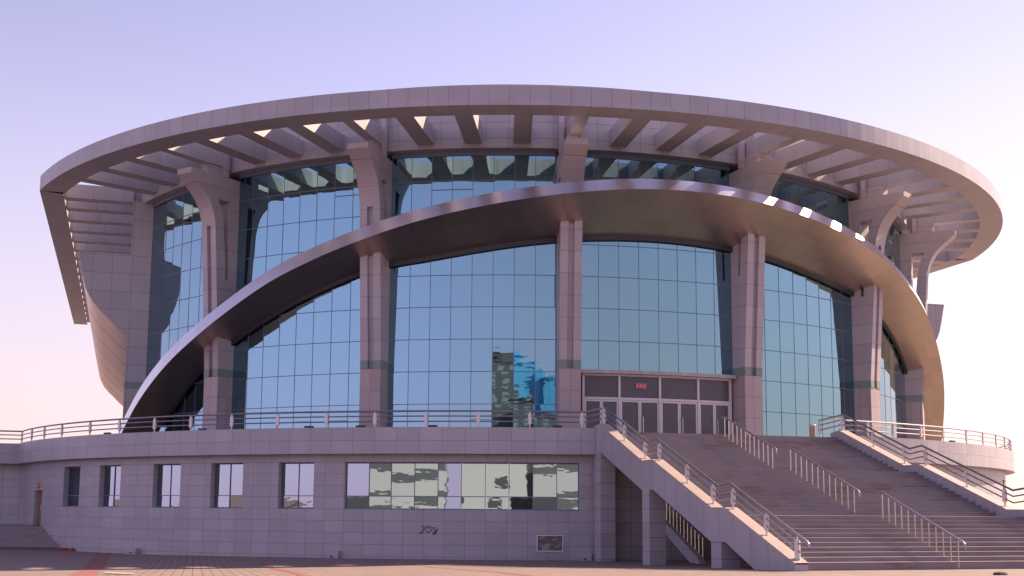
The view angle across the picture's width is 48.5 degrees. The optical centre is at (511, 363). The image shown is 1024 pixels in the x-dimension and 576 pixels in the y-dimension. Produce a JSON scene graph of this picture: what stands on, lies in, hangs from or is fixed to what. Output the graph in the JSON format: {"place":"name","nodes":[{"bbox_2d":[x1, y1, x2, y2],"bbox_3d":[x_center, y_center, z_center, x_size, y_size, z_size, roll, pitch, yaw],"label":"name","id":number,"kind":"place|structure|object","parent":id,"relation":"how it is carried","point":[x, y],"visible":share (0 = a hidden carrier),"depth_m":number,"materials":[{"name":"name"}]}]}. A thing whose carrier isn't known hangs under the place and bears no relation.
{"place":"outdoors","nodes":[
{"label":"outdoors","id":0,"kind":"place"},
{"bbox_2d":[104,572,133,574],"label":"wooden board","id":1,"kind":"object","parent":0,"point":[117,573],"visible":0.9,"depth_m":33.86,"materials":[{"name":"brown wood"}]},
{"bbox_2d":[0,550,1023,575],"bbox_3d":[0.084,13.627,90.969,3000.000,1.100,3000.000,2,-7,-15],"label":"plaza","id":2,"kind":"structure","parent":0,"point":[38,563],"depth_m":43.25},
{"bbox_2d":[0,525,62,549],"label":"side steps","id":3,"kind":"structure","parent":2,"relation":"on","point":[21,537],"depth_m":67.13,"materials":[{"name":"stone"}]},
{"bbox_2d":[69,553,109,575],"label":"paving stripe","id":4,"kind":"object","parent":2,"relation":"on","point":[95,565],"visible":0.98,"depth_m":45.32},
{"bbox_2d":[125,548,139,553],"bbox_3d":[-20.299,10.055,60.908,0.850,0.360,0.385,-4,-9,34],"label":"drain box","id":5,"kind":"object","parent":2,"relation":"on","point":[132,550],"visible":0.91,"depth_m":60.71,"materials":[{"name":"metal"}]},
{"bbox_2d":[258,563,311,575],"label":"paving stripe","id":6,"kind":"object","parent":2,"relation":"on","point":[279,569],"visible":1,"depth_m":39.10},
{"bbox_2d":[324,550,339,557],"bbox_3d":[-8.809,9.377,55.832,0.720,0.390,0.385,-1,-7,14],"label":"drain box","id":7,"kind":"object","parent":2,"relation":"on","point":[331,554],"visible":0.93,"depth_m":55.66,"materials":[{"name":"metal"}]},
{"bbox_2d":[409,564,534,575],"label":"paving stripe","id":8,"kind":"object","parent":2,"relation":"on","point":[476,570],"visible":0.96,"depth_m":38.26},
{"bbox_2d":[0,427,1014,560],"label":"terrace podium","id":9,"kind":"object","parent":2,"relation":"on","point":[477,493],"visible":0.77,"depth_m":56.53,"materials":[{"name":"stone"}]},
{"bbox_2d":[37,491,41,525],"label":"service door","id":10,"kind":"structure","parent":9,"relation":"in","point":[40,492],"depth_m":70.12,"materials":[{"name":"brown wood"}]},
{"bbox_2d":[67,467,79,506],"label":"window","id":11,"kind":"structure","parent":9,"relation":"in","point":[74,472],"depth_m":66.23,"materials":[{"name":"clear glass"}]},
{"bbox_2d":[103,465,120,506],"bbox_3d":[-22.094,6.814,63.170,2.087,2.310,0.075,-5,-9,38],"label":"window","id":12,"kind":"structure","parent":9,"relation":"in","point":[112,477],"depth_m":63.32,"materials":[{"name":"clear glass"}]},
{"bbox_2d":[156,464,180,507],"bbox_3d":[-18.171,6.507,60.520,2.099,2.310,0.075,-4,-8,30],"label":"window","id":13,"kind":"structure","parent":9,"relation":"in","point":[169,475],"depth_m":60.61,"materials":[{"name":"clear glass"}]},
{"bbox_2d":[213,463,242,507],"bbox_3d":[-14.545,6.298,58.668,2.074,2.310,0.075,-3,-8,24],"label":"window","id":14,"kind":"structure","parent":9,"relation":"in","point":[228,484],"depth_m":58.72,"materials":[{"name":"clear glass"}]},
{"bbox_2d":[280,463,313,508],"bbox_3d":[-10.737,6.144,57.235,2.036,2.310,0.074,-2,-8,17],"label":"window","id":15,"kind":"structure","parent":9,"relation":"in","point":[297,479],"depth_m":57.26,"materials":[{"name":"clear glass"}]},
{"bbox_2d":[0,407,603,442],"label":"terrace railing","id":16,"kind":"object","parent":9,"relation":"on","point":[326,421],"visible":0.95,"depth_m":56.62,"materials":[{"name":"metal"}]},
{"bbox_2d":[345,462,578,510],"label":"window","id":17,"kind":"structure","parent":9,"relation":"in","point":[369,485],"depth_m":55.59,"materials":[{"name":"clear glass"}]},
{"bbox_2d":[40,84,1002,440],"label":"arena building","id":18,"kind":"structure","parent":9,"relation":"on","point":[698,264],"depth_m":64.23,"materials":[{"name":"glass"}]},
{"bbox_2d":[636,383,645,388],"bbox_3d":[7.136,1.230,62.828,0.600,0.270,0.030,2,-7,-13],"label":"sign","id":19,"kind":"object","parent":18,"relation":"attached to","point":[639,385],"visible":1,"depth_m":62.81,"materials":[{"name":"red paint"}]},
{"bbox_2d":[537,535,562,551],"bbox_3d":[1.833,8.678,54.914,1.280,0.790,0.065,1,-7,-3],"label":"small basement window","id":20,"kind":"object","parent":9,"relation":"attached to","point":[549,543],"visible":1,"depth_m":54.90,"materials":[{"name":"glass"}]},
{"bbox_2d":[809,424,815,436],"bbox_3d":[16.070,3.654,60.747,0.356,0.810,0.356,2,-7,-15],"label":"litter bin","id":21,"kind":"object","parent":9,"relation":"on","point":[812,430],"visible":0.81,"depth_m":60.63,"materials":[{"name":"metal"}]},
{"bbox_2d":[839,419,1011,450],"bbox_3d":[29.878,6.512,84.081,12.267,0.838,54.795,-1,-7,14],"label":"terrace railing","id":22,"kind":"object","parent":9,"relation":"on","point":[921,434],"visible":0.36,"depth_m":63.45,"materials":[{"name":"metal"}]},
{"bbox_2d":[577,553,591,560],"bbox_3d":[3.484,9.332,54.889,0.660,0.410,0.385,1,-7,-5],"label":"drain box","id":23,"kind":"object","parent":2,"relation":"on","point":[583,556],"visible":0.9,"depth_m":54.71,"materials":[{"name":"metal"}]},
{"bbox_2d":[666,502,746,563],"bbox_3d":[11.909,7.725,53.913,8.800,3.367,5.620,2,-7,-15],"label":"basement stair","id":24,"kind":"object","parent":2,"relation":"on","point":[691,542],"visible":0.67,"depth_m":52.44,"materials":[{"name":"stone"}]},
{"bbox_2d":[593,424,1023,570],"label":"grand staircase","id":25,"kind":"structure","parent":2,"relation":"on","point":[987,529],"depth_m":46.59,"materials":[{"name":"stone"}]},
{"bbox_2d":[602,406,809,559],"bbox_3d":[6.942,4.159,45.522,0.196,6.474,18.990,2,-7,-15],"label":"stair railing","id":26,"kind":"object","parent":25,"relation":"on","point":[765,523],"visible":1,"depth_m":42.92,"materials":[{"name":"metal"}]},
{"bbox_2d":[721,416,777,467],"bbox_3d":[11.158,3.630,53.672,0.088,2.741,5.528,2,-7,-15],"label":"handrail","id":27,"kind":"object","parent":25,"relation":"on","point":[758,438],"visible":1,"depth_m":53.50,"materials":[{"name":"metal"}]},
{"bbox_2d":[786,447,860,512],"bbox_3d":[12.870,4.744,47.242,0.088,2.854,5.677,2,-7,-15],"label":"handrail","id":28,"kind":"object","parent":25,"relation":"on","point":[833,475],"visible":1,"depth_m":47.07,"materials":[{"name":"metal"}]},
{"bbox_2d":[818,414,1023,505],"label":"stair railing","id":29,"kind":"object","parent":25,"relation":"on","point":[965,472],"visible":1,"depth_m":51.49,"materials":[{"name":"metal"}]},
{"bbox_2d":[877,490,965,567],"bbox_3d":[14.602,5.857,40.738,0.088,2.664,5.077,2,-7,-15],"label":"handrail","id":30,"kind":"object","parent":25,"relation":"attached to","point":[927,520],"visible":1,"depth_m":40.55,"materials":[{"name":"metal"}]},
{"bbox_2d":[0,0,1023,508],"label":"sky","id":31,"kind":"structure","parent":0,"point":[945,75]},
{"bbox_2d":[993,572,1007,574],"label":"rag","id":32,"kind":"object","parent":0,"point":[999,573],"visible":0.77,"depth_m":33.00,"materials":[{"name":"fabric"}]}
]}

